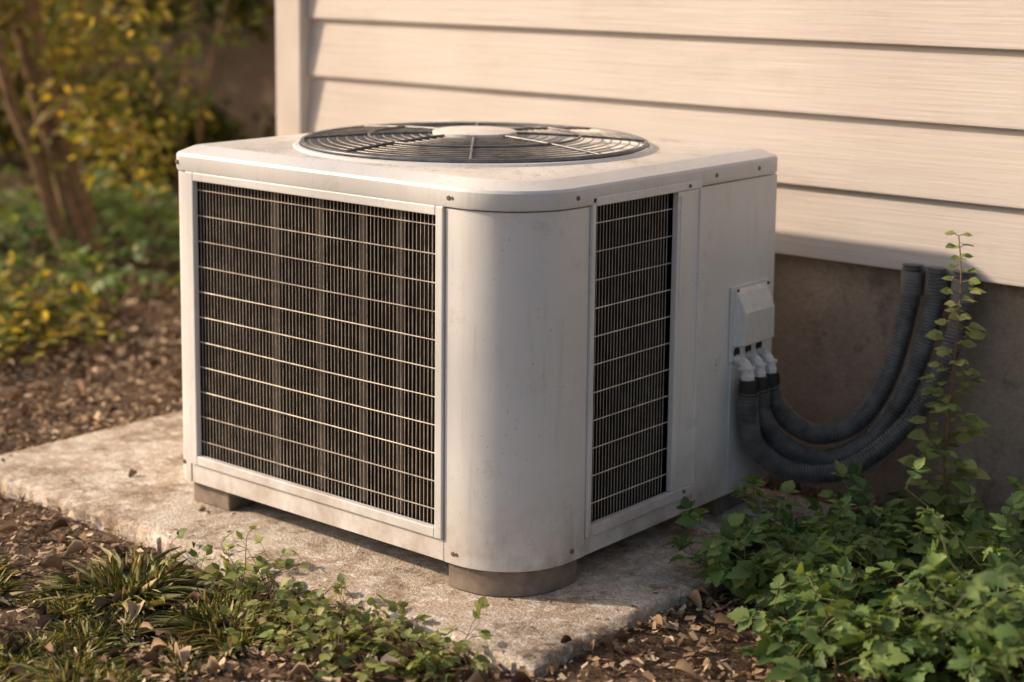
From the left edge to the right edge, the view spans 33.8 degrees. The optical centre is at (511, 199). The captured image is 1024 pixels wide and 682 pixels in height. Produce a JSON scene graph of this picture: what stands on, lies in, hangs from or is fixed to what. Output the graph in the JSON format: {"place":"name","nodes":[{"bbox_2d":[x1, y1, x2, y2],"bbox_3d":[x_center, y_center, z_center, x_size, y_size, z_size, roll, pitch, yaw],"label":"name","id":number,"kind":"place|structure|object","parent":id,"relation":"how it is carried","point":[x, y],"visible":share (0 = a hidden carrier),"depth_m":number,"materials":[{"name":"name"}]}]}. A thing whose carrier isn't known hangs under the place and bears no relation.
{"place":"outdoors","nodes":[
{"label":"outdoors","id":0,"kind":"place"},
{"bbox_2d":[0,122,1023,681],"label":"ground","id":1,"kind":"structure","parent":0,"point":[578,662],"depth_m":3.39,"materials":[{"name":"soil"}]},
{"bbox_2d":[0,164,180,375],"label":"shrub","id":2,"kind":"object","parent":1,"relation":"on","point":[137,266],"visible":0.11,"depth_m":5.99,"materials":[{"name":"green plant"}]},
{"bbox_2d":[0,250,125,364],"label":"ground cover","id":3,"kind":"object","parent":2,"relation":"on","point":[39,310],"visible":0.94,"depth_m":5.16,"materials":[{"name":"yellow plant"}]},
{"bbox_2d":[0,158,180,331],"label":"ground cover","id":4,"kind":"object","parent":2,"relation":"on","point":[115,210],"visible":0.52,"depth_m":6.50,"materials":[{"name":"green plant"}]},
{"bbox_2d":[0,0,214,267],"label":"tree","id":5,"kind":"object","parent":1,"relation":"on","point":[58,135],"visible":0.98,"depth_m":6.30,"materials":[{"name":"green plant"}]},
{"bbox_2d":[0,0,263,236],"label":"tree","id":6,"kind":"object","parent":1,"relation":"on","point":[207,99],"visible":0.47,"depth_m":6.86,"materials":[{"name":"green plant"}]},
{"bbox_2d":[0,0,276,200],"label":"hedge","id":7,"kind":"object","parent":1,"relation":"on","point":[204,130],"visible":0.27,"depth_m":8.62,"materials":[{"name":"green plant"}]},
{"bbox_2d":[0,0,276,142],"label":"garden wall","id":8,"kind":"structure","parent":1,"relation":"on","point":[243,79],"depth_m":10.30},
{"bbox_2d":[0,543,293,681],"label":"grass","id":9,"kind":"structure","parent":1,"relation":"on","point":[80,596],"depth_m":3.00,"materials":[{"name":"green plant"}]},
{"bbox_2d":[159,526,492,681],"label":"weeds","id":10,"kind":"object","parent":1,"relation":"on","point":[442,659],"visible":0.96,"depth_m":2.90,"materials":[{"name":"green plant"}]},
{"bbox_2d":[0,410,853,681],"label":"concrete slab","id":11,"kind":"structure","parent":1,"relation":"on","point":[154,498],"depth_m":3.31,"materials":[{"name":"grey concrete"}]},
{"bbox_2d":[175,119,974,596],"bbox_3d":[0.126,0.257,3.532,1.308,0.796,1.064,7,11,39],"label":"air conditioner unit","id":12,"kind":"object","parent":11,"relation":"on","point":[509,359],"visible":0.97,"depth_m":3.27,"materials":[{"name":"paint"}]},
{"bbox_2d":[0,318,1022,681],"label":"dry leaves","id":13,"kind":"object","parent":1,"relation":"on","point":[300,670],"visible":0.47,"depth_m":3.04,"materials":[{"name":"brown plant"}]},
{"bbox_2d":[661,457,1023,681],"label":"leafy shrub","id":14,"kind":"object","parent":1,"relation":"on","point":[985,581],"visible":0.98,"depth_m":2.90,"materials":[{"name":"green plant"}]},
{"bbox_2d":[767,253,1023,532],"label":"foundation","id":15,"kind":"object","parent":1,"relation":"on","point":[833,324],"depth_m":3.71,"materials":[{"name":"concrete"}]},
{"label":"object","id":16,"kind":"object","parent":15,"relation":"on","visible":0},
{"bbox_2d":[275,0,310,135],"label":"corner trim","id":17,"kind":"structure","parent":16,"relation":"attached to","point":[293,79],"depth_m":4.74,"materials":[{"name":"paint"}]},
{"bbox_2d":[306,0,1023,286],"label":"siding","id":18,"kind":"object","parent":16,"relation":"attached to","point":[889,134],"visible":0.8,"depth_m":3.77,"materials":[{"name":"paint"}]},
{"bbox_2d":[898,230,992,535],"bbox_3d":[0.872,0.392,3.329,0.185,0.664,0.211,-5,10,-34],"label":"tall weed","id":19,"kind":"object","parent":1,"relation":"on","point":[930,450],"visible":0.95,"depth_m":3.33,"materials":[{"name":"green plant"}]}
]}

